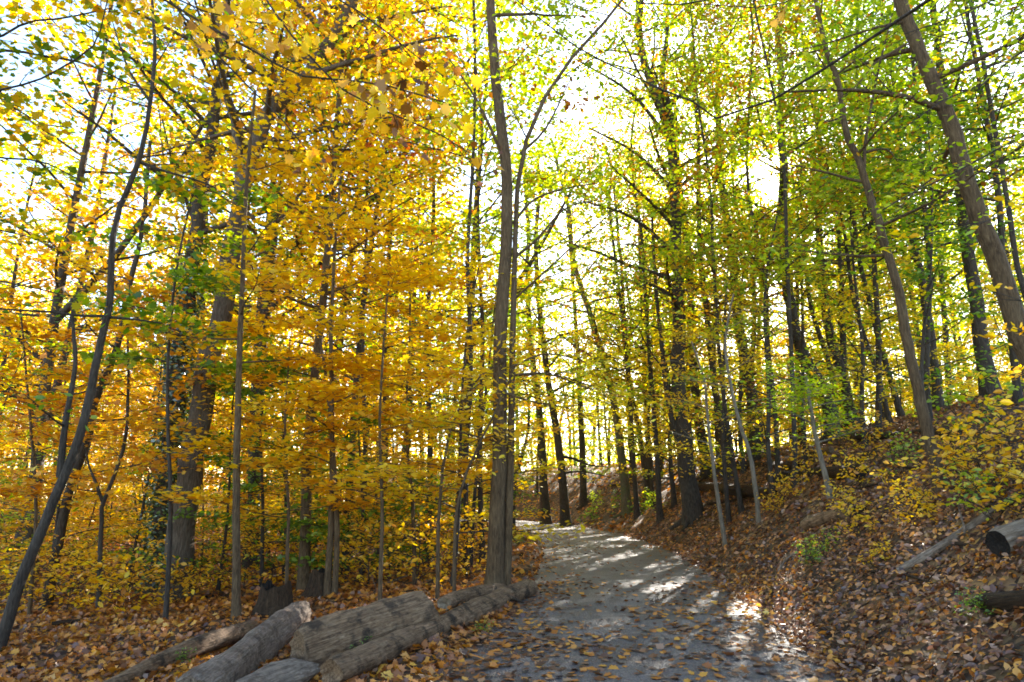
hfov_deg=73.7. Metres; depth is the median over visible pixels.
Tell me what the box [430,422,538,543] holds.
sapling
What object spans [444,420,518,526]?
sapling
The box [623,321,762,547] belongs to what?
tree
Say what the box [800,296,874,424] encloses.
tree
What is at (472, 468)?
sapling
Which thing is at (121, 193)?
tree
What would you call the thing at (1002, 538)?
log
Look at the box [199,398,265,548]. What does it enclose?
sapling
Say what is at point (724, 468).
tree
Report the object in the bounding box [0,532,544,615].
fallen leaves
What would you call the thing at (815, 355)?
sapling
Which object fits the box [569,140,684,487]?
tree
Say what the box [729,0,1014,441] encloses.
tree
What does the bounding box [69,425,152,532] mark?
sapling
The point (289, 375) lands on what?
tree
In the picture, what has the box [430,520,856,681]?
path
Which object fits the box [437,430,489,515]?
sapling
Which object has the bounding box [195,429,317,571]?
sapling
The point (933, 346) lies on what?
tree
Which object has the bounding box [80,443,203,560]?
sapling
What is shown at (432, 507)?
shrub
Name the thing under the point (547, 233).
tree
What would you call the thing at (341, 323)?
sapling
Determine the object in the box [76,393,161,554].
sapling
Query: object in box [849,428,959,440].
log
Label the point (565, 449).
sapling
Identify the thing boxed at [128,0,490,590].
tree
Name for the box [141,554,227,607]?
shrub
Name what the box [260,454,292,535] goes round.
sapling
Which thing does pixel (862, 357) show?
tree
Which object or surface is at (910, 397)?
sapling
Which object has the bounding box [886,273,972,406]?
tree
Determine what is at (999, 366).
sapling
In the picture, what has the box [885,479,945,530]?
shrub
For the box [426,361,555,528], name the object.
sapling
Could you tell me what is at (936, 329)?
young tree
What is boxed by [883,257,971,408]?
tree
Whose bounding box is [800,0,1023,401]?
tree
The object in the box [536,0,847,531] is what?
tree
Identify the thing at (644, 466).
tree
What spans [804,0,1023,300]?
tree
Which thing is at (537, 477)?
tree
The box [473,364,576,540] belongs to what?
tree
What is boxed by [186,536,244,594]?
shrub
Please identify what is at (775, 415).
tree
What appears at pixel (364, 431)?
sapling
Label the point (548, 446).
sapling
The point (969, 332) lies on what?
tree
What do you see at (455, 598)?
log
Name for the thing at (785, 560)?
stick
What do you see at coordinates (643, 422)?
young tree
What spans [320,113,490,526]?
tree
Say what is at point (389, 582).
stick
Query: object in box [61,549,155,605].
shrub
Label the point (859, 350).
young tree
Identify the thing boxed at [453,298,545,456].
tree
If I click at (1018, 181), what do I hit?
tree
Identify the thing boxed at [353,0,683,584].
tree
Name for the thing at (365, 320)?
tree
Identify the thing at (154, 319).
tree
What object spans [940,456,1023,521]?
shrub
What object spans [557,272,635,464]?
tree
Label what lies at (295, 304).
tree
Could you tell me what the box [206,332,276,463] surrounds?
tree
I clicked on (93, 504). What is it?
sapling
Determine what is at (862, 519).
shrub
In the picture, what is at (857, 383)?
tree
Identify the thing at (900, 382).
sapling
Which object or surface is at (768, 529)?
fallen leaves
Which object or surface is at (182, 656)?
weed
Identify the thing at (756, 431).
tree
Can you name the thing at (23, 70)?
sky
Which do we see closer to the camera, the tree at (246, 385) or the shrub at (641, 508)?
the shrub at (641, 508)
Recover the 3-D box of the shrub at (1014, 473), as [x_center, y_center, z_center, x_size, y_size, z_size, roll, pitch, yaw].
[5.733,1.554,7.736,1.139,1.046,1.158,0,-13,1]
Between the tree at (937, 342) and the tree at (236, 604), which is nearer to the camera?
the tree at (236, 604)
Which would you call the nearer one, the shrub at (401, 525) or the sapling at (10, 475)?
the shrub at (401, 525)
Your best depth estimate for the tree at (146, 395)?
80.13 m
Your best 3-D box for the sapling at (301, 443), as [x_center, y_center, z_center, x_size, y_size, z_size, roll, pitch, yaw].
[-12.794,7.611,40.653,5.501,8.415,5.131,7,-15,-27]
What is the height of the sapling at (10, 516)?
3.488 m
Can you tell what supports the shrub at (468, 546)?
on the ground
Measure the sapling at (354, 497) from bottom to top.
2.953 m
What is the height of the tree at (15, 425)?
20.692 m
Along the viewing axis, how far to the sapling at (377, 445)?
29.34 m
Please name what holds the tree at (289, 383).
on the ground
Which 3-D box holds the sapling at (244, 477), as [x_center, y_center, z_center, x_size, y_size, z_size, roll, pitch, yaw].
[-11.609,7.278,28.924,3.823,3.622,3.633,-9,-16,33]
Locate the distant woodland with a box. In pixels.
[0,324,1006,508]
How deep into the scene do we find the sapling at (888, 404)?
64.44 m
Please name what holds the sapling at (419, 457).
on the ground
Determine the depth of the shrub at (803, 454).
17.38 m
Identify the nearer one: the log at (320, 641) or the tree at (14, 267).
the log at (320, 641)
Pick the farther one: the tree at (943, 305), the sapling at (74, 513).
the tree at (943, 305)
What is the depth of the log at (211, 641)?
8.56 m
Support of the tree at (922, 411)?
on the ground
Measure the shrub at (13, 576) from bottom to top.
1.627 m
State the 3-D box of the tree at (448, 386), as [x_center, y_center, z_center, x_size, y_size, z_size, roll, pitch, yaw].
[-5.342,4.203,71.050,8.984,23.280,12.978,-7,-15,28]
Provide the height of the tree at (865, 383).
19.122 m
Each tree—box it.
[0,0,208,311]
[0,0,252,651]
[0,0,337,573]
[0,53,196,574]
[0,107,172,432]
[0,177,137,542]
[0,224,38,434]
[0,231,138,539]
[0,232,41,447]
[0,253,42,426]
[0,254,50,450]
[0,254,245,607]
[0,278,20,447]
[0,292,66,536]
[1,0,407,593]
[1,267,91,522]
[2,288,112,465]
[3,342,36,456]
[6,98,302,437]
[8,134,263,610]
[12,295,114,497]
[44,324,134,517]
[53,152,292,618]
[59,49,365,619]
[75,321,151,512]
[75,346,134,517]
[80,90,280,416]
[83,0,529,602]
[84,239,215,522]
[91,0,504,186]
[93,0,471,534]
[99,303,210,472]
[100,311,163,459]
[106,230,283,517]
[113,0,540,568]
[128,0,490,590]
[145,0,456,549]
[185,113,434,598]
[202,230,356,536]
[206,0,527,574]
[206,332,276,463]
[207,270,301,505]
[210,221,310,501]
[213,280,281,530]
[213,293,296,531]
[215,273,307,447]
[244,8,493,574]
[246,313,347,456]
[248,330,324,507]
[255,0,633,576]
[264,331,318,496]
[266,179,383,515]
[289,116,488,566]
[300,0,682,561]
[311,331,559,600]
[319,295,398,476]
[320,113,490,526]
[324,0,627,534]
[328,232,405,446]
[332,325,690,591]
[347,0,533,562]
[349,155,470,481]
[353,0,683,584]
[366,185,523,524]
[377,322,446,515]
[387,321,460,477]
[398,215,507,526]
[414,285,492,488]
[424,298,462,472]
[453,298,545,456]
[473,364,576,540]
[476,232,570,470]
[477,146,592,523]
[480,304,541,434]
[483,121,631,525]
[508,293,585,496]
[515,115,669,517]
[516,0,930,118]
[516,200,625,509]
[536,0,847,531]
[542,284,599,464]
[552,102,722,523]
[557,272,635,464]
[561,133,671,501]
[561,257,675,479]
[563,45,728,525]
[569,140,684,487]
[572,293,635,468]
[585,204,714,471]
[585,256,701,457]
[586,316,721,508]
[595,178,701,461]
[596,0,830,514]
[604,314,730,508]
[613,2,776,481]
[613,42,761,481]
[613,165,732,353]
[615,198,774,469]
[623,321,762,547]
[624,0,875,488]
[624,165,815,462]
[628,190,748,370]
[629,0,941,487]
[637,217,849,524]
[642,236,814,474]
[643,0,844,461]
[648,184,879,502]
[666,67,850,457]
[666,273,795,524]
[688,182,818,447]
[691,0,888,442]
[708,202,899,459]
[709,0,1023,494]
[720,141,906,444]
[728,0,1023,373]
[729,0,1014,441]
[734,154,845,445]
[736,5,962,428]
[736,84,888,412]
[739,348,878,500]
[740,21,960,426]
[740,143,972,446]
[753,6,954,416]
[758,138,918,431]
[764,10,1023,399]
[765,0,1023,421]
[775,128,975,420]
[776,143,897,421]
[780,0,1023,408]
[788,41,1023,442]
[793,166,920,425]
[799,283,915,416]
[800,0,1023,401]
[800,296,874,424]
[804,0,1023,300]
[804,0,1023,405]
[807,240,901,397]
[813,85,973,412]
[814,291,907,388]
[842,0,1023,260]
[852,92,1016,368]
[856,122,1006,397]
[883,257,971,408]
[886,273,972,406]
[900,184,1018,393]
[914,61,1023,377]
[916,225,1023,394]
[933,71,1023,387]
[948,191,1023,386]
[952,202,1023,369]
[954,278,1023,450]
[963,139,1023,369]
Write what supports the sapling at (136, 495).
on the ground
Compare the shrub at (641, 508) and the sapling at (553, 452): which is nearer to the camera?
the shrub at (641, 508)
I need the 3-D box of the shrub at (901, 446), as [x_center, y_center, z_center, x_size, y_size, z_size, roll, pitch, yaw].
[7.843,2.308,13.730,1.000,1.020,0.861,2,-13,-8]
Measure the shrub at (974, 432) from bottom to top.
1.312 m
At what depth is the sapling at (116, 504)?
34.82 m
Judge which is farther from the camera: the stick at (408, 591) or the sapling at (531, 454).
the sapling at (531, 454)
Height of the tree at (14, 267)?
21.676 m
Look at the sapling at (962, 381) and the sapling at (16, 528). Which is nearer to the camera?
the sapling at (16, 528)
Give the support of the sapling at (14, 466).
on the ground
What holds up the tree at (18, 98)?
on the ground
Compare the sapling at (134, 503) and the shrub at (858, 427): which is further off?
the sapling at (134, 503)
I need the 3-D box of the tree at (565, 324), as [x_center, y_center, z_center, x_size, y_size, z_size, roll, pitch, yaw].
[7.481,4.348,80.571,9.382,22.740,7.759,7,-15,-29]
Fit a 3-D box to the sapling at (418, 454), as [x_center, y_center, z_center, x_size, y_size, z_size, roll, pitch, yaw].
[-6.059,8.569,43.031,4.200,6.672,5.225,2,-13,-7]
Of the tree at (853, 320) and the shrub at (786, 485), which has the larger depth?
the tree at (853, 320)
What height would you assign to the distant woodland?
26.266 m
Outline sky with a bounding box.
[0,0,1023,495]
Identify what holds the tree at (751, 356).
on the ground
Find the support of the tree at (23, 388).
on the ground
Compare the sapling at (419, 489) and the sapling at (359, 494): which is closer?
the sapling at (359, 494)
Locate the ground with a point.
(978, 536)
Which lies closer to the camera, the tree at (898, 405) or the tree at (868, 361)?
the tree at (898, 405)
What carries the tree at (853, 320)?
on the ground
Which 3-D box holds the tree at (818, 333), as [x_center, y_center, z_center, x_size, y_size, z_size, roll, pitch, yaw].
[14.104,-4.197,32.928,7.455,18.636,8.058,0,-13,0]
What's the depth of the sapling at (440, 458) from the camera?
46.54 m
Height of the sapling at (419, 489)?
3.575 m
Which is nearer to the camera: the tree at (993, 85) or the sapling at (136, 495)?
the sapling at (136, 495)
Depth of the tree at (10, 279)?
49.69 m
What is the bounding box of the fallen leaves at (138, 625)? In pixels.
[0,576,531,681]
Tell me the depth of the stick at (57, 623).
11.06 m
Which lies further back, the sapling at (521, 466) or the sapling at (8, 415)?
the sapling at (521, 466)
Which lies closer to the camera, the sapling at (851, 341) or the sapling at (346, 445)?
the sapling at (346, 445)
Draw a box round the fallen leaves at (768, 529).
[623,391,1023,586]
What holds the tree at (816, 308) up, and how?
on the ground
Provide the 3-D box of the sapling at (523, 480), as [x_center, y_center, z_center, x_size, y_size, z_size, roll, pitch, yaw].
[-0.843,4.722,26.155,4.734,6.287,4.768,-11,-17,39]
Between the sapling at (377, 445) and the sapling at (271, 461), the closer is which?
the sapling at (271, 461)
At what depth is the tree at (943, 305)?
38.00 m
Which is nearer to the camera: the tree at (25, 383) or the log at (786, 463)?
the log at (786, 463)
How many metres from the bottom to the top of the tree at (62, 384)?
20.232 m
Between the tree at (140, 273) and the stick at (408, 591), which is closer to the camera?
the stick at (408, 591)
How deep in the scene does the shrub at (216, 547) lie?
17.26 m
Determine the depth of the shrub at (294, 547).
15.58 m
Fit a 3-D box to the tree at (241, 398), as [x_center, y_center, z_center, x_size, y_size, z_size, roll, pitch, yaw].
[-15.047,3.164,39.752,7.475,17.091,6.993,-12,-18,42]
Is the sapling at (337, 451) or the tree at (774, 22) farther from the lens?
the sapling at (337, 451)
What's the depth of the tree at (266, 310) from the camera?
21.75 m
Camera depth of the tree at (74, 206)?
22.82 m
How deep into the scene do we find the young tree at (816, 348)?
34.22 m
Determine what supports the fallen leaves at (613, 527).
on the ground
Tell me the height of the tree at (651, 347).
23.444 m
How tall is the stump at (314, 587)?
0.618 m
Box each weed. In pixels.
[175,646,198,662]
[471,618,493,634]
[512,531,527,545]
[791,539,828,565]
[952,586,998,619]
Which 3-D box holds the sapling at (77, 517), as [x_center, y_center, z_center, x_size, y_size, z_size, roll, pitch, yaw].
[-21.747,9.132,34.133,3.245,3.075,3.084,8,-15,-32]
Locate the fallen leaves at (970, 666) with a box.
[717,413,1023,681]
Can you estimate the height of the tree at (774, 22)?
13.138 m
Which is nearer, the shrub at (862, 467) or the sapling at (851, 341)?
the shrub at (862, 467)
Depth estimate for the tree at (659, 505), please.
31.23 m
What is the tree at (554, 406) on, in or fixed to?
on the ground
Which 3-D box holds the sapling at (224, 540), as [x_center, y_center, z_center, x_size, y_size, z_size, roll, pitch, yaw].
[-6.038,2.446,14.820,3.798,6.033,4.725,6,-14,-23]
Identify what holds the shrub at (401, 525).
on the ground
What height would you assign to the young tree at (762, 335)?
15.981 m
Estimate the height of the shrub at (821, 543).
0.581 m
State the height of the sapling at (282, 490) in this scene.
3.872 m
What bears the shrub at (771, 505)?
on the ground
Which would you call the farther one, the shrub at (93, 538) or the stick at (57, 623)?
the shrub at (93, 538)
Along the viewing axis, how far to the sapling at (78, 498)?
15.40 m
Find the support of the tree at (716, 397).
on the ground
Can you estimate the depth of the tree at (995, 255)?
10.55 m
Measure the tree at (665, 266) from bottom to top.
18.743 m
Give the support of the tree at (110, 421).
on the ground
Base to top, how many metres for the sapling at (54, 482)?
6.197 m
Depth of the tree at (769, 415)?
19.87 m
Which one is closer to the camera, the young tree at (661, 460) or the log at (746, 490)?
the log at (746, 490)
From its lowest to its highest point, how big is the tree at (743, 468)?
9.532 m
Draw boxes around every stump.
[251,580,292,617]
[296,568,326,600]
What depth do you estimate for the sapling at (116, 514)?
17.34 m
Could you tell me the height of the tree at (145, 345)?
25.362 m
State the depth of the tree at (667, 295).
53.34 m
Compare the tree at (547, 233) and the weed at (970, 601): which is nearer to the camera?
the weed at (970, 601)
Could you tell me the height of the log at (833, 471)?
0.670 m
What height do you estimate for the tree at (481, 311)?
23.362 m
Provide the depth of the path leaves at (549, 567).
17.94 m
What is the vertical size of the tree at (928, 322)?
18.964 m
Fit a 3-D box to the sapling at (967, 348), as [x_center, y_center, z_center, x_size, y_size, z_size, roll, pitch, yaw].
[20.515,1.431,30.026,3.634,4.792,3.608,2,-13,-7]
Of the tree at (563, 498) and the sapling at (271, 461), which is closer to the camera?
the sapling at (271, 461)
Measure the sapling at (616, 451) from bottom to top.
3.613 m
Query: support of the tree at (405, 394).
on the ground
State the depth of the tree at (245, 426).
57.08 m
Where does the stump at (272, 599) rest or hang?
on the ground
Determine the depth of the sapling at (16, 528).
22.78 m
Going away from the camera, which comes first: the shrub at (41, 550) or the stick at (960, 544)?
the stick at (960, 544)
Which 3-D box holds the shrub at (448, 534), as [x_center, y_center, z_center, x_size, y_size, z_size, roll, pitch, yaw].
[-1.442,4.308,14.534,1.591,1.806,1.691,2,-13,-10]
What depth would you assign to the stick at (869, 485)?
13.84 m
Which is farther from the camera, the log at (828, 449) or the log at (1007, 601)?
the log at (828, 449)
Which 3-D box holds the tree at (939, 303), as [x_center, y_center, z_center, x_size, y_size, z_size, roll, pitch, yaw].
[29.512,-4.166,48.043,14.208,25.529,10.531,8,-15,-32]
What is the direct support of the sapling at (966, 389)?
on the ground
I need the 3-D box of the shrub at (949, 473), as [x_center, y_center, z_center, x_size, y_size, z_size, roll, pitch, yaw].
[5.836,1.773,8.919,1.143,1.166,0.984,2,-13,-7]
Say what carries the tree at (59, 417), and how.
on the ground
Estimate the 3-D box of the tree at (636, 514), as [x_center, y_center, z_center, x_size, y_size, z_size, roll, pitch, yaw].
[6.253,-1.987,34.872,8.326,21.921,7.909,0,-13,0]
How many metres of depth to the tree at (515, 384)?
61.76 m
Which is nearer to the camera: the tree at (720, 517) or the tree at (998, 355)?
the tree at (720, 517)
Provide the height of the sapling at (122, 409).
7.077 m
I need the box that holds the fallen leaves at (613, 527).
[0,440,811,559]
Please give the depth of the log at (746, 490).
22.12 m
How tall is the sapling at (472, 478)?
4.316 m
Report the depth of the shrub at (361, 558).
13.44 m
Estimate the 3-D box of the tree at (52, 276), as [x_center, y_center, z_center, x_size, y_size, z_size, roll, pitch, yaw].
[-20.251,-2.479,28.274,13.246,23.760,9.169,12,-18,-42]
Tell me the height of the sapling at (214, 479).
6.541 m
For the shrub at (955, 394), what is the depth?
11.16 m
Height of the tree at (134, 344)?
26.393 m
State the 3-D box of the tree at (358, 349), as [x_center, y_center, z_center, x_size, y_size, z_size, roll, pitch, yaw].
[-4.779,-2.051,19.853,7.192,17.089,7.195,-10,-16,36]
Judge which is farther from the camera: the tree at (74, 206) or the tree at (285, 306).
the tree at (285, 306)
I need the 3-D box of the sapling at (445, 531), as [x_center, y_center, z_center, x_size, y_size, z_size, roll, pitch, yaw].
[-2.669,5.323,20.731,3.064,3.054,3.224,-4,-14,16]
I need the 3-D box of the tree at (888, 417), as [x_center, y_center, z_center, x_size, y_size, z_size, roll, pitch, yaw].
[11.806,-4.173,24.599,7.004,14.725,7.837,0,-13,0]
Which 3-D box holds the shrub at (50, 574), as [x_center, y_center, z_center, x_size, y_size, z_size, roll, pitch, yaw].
[-8.559,4.525,13.034,1.929,1.683,1.703,9,-16,-35]
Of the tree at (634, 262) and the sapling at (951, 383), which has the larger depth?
the tree at (634, 262)
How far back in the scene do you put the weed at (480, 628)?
8.13 m
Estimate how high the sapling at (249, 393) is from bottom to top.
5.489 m
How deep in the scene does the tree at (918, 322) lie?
41.32 m
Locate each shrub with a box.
[0,503,68,592]
[0,531,74,613]
[0,537,46,614]
[4,532,113,612]
[41,523,125,592]
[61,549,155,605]
[65,542,174,615]
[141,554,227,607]
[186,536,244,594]
[195,515,259,583]
[202,507,295,590]
[226,494,326,582]
[255,516,312,573]
[266,513,357,580]
[296,503,372,574]
[315,510,385,583]
[322,504,424,588]
[353,504,425,580]
[364,487,433,573]
[369,498,464,584]
[383,493,462,567]
[409,502,480,580]
[432,515,486,577]
[446,511,487,560]
[577,503,598,523]
[587,489,603,508]
[606,490,620,514]
[626,490,650,514]
[641,487,667,512]
[756,487,792,512]
[762,464,810,501]
[788,439,838,483]
[797,526,839,556]
[821,478,877,513]
[829,409,895,462]
[832,446,891,486]
[834,493,883,536]
[858,536,893,565]
[870,457,946,514]
[880,428,922,475]
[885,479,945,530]
[900,435,993,510]
[905,365,1023,454]
[919,410,1019,493]
[923,415,979,471]
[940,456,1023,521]
[951,389,1023,488]
[960,453,1023,516]
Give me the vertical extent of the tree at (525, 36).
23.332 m
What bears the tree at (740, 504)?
on the ground
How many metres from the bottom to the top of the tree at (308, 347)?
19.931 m
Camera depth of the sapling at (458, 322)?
18.58 m
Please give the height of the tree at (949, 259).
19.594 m
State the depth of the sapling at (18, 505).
34.24 m
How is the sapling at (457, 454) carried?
on the ground
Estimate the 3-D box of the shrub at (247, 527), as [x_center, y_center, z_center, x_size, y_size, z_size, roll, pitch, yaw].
[-5.749,4.557,14.759,1.722,1.954,1.830,-1,-13,4]
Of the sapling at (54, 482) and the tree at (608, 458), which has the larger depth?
the tree at (608, 458)
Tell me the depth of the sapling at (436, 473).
35.50 m
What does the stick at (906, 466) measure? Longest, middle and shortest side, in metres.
5.658 x 0.342 x 0.262 m
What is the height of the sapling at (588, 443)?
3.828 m
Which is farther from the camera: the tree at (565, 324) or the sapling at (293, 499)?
the tree at (565, 324)
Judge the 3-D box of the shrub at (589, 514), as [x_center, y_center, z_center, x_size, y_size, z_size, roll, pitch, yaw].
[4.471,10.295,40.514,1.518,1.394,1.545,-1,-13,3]
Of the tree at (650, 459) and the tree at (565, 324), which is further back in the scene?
the tree at (565, 324)
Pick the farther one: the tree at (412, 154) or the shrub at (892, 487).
the tree at (412, 154)
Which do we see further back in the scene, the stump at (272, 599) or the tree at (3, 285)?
the tree at (3, 285)
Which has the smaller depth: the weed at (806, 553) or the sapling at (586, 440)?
the weed at (806, 553)
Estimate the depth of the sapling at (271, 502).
27.77 m
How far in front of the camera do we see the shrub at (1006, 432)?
8.55 m
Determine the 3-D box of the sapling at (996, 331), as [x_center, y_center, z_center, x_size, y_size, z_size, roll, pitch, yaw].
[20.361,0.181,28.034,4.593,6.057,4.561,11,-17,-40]
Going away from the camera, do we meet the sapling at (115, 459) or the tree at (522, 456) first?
the sapling at (115, 459)
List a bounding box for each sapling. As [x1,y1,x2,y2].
[0,279,136,617]
[0,320,166,558]
[0,338,93,565]
[0,389,53,544]
[0,428,57,539]
[0,440,26,554]
[0,456,53,533]
[0,458,45,570]
[0,487,18,542]
[1,468,62,539]
[3,410,151,566]
[8,414,79,497]
[10,423,106,561]
[11,473,117,562]
[43,444,152,579]
[44,491,130,564]
[47,400,157,548]
[50,496,96,543]
[51,466,104,542]
[55,344,229,591]
[68,434,143,527]
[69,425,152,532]
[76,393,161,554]
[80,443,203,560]
[81,490,135,550]
[107,445,150,528]
[108,356,375,586]
[108,431,205,551]
[109,466,152,531]
[117,427,210,536]
[128,380,273,558]
[131,317,315,592]
[135,311,397,584]
[195,428,265,538]
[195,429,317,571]
[195,465,216,526]
[196,399,294,554]
[197,482,222,538]
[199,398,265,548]
[204,320,367,577]
[208,473,278,543]
[222,468,297,548]
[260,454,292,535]
[264,433,321,528]
[265,432,356,531]
[266,416,458,581]
[267,250,490,600]
[268,404,336,518]
[270,477,299,537]
[271,449,340,545]
[279,400,378,504]
[295,453,377,544]
[296,390,390,540]
[304,257,520,584]
[309,209,601,585]
[312,374,403,531]
[312,385,445,549]
[327,472,417,568]
[328,407,387,527]
[334,363,444,511]
[337,370,471,532]
[354,254,567,564]
[386,469,462,558]
[387,458,443,522]
[388,424,444,527]
[397,451,454,518]
[406,438,469,520]
[414,451,454,521]
[417,431,449,506]
[423,391,544,541]
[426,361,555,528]
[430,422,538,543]
[437,412,491,507]
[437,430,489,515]
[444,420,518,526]
[447,427,491,507]
[448,443,491,510]
[514,442,535,493]
[517,431,548,475]
[520,443,548,475]
[535,419,565,468]
[546,437,571,466]
[547,388,594,475]
[564,430,606,471]
[566,414,608,457]
[569,435,610,483]
[586,398,615,463]
[608,436,628,461]
[641,364,712,457]
[693,367,746,444]
[697,318,763,452]
[702,348,797,437]
[730,342,800,439]
[749,336,828,447]
[761,330,870,430]
[771,351,859,437]
[804,264,906,408]
[840,289,948,408]
[866,371,909,417]
[869,379,915,420]
[872,308,1003,412]
[888,378,911,417]
[913,304,1006,395]
[939,263,1023,391]
[942,363,978,400]
[950,322,1009,403]
[956,383,977,396]
[992,341,1023,388]
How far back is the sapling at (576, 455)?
50.74 m
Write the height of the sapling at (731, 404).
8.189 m
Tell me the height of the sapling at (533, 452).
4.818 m
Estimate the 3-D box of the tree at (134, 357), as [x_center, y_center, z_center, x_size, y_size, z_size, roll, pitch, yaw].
[-6.234,0.668,11.937,4.281,8.331,4.243,0,-13,0]
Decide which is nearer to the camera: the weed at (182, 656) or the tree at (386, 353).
the weed at (182, 656)
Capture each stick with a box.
[51,616,127,625]
[366,574,410,597]
[385,588,430,597]
[597,477,668,486]
[707,495,744,504]
[778,551,798,571]
[809,472,877,499]
[870,563,942,585]
[877,473,905,501]
[888,462,960,473]
[954,541,984,546]
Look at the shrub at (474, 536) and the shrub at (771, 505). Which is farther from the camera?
the shrub at (474, 536)
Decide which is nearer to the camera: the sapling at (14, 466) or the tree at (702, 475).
the sapling at (14, 466)
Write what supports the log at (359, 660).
on the ground
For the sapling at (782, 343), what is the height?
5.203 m
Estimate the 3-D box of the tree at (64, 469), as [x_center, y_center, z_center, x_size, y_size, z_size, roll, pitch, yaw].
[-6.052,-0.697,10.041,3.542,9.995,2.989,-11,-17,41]
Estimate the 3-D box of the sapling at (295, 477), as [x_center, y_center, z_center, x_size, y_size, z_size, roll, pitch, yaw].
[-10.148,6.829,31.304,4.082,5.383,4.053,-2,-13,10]
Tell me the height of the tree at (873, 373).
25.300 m
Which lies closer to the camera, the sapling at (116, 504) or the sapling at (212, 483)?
the sapling at (212, 483)
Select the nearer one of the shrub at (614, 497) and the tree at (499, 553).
the tree at (499, 553)
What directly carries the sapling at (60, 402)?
on the ground
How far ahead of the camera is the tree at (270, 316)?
53.66 m
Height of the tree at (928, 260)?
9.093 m
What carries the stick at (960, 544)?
on the ground
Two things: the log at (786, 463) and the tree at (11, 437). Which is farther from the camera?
the log at (786, 463)
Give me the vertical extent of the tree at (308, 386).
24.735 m
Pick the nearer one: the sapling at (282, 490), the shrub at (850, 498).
the shrub at (850, 498)
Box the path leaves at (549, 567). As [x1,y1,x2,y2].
[488,522,726,593]
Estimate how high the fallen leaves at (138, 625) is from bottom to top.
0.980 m
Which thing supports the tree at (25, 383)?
on the ground
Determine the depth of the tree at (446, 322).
49.26 m
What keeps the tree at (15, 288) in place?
on the ground
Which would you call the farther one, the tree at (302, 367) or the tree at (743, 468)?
the tree at (302, 367)
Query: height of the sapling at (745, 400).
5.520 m
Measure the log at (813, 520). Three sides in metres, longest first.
1.626 x 0.376 x 0.343 m
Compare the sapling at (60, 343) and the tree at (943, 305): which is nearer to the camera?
the sapling at (60, 343)
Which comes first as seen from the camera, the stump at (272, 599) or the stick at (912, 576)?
the stick at (912, 576)
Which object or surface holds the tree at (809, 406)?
on the ground
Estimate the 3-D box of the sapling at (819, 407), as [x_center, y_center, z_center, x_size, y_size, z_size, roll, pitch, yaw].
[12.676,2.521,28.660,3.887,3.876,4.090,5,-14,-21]
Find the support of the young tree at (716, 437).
on the ground
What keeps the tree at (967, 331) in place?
on the ground
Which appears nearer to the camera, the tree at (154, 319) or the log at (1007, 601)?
the log at (1007, 601)
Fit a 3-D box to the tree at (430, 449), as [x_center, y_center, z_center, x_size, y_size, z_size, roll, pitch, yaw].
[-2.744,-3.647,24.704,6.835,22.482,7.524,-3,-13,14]
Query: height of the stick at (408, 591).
0.267 m
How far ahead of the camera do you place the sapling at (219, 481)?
30.37 m
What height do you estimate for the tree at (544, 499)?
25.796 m
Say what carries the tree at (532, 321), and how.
on the ground
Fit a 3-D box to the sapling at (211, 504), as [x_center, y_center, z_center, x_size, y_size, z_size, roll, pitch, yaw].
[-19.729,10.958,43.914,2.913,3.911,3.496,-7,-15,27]
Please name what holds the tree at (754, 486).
on the ground
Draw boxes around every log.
[103,620,259,681]
[176,601,311,681]
[235,657,319,681]
[289,591,439,667]
[320,579,537,681]
[437,583,505,610]
[698,482,777,499]
[711,457,802,470]
[760,446,835,457]
[766,464,868,481]
[800,505,866,530]
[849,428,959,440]
[971,589,1023,611]
[985,518,1023,556]
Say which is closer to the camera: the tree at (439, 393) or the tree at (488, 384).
the tree at (488, 384)
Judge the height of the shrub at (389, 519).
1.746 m
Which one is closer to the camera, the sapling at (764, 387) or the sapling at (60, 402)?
the sapling at (60, 402)
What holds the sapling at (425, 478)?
on the ground
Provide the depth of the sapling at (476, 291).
14.08 m
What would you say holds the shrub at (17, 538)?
on the ground
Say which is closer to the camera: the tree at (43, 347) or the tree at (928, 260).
the tree at (928, 260)
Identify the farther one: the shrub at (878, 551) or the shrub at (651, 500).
the shrub at (651, 500)
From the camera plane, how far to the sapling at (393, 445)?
24.80 m
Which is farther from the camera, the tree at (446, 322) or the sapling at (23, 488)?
the tree at (446, 322)
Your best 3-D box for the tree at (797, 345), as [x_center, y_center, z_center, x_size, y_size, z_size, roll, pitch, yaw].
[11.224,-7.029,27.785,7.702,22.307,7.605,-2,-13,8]
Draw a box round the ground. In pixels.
[0,394,1023,681]
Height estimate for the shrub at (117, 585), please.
1.374 m
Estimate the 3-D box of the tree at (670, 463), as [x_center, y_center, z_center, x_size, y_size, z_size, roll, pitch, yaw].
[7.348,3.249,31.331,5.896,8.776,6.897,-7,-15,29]
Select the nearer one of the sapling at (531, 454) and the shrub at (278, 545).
the shrub at (278, 545)
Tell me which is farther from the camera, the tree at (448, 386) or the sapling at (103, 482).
the tree at (448, 386)
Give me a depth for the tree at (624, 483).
38.90 m
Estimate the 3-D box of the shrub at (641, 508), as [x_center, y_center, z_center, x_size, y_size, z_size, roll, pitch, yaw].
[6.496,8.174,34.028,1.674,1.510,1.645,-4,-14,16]
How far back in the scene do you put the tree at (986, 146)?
8.74 m
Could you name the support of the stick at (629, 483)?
on the ground
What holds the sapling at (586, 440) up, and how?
on the ground
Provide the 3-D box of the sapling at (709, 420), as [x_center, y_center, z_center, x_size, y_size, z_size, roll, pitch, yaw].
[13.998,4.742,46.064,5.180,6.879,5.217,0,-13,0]
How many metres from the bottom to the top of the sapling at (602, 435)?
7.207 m
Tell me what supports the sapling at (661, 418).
on the ground

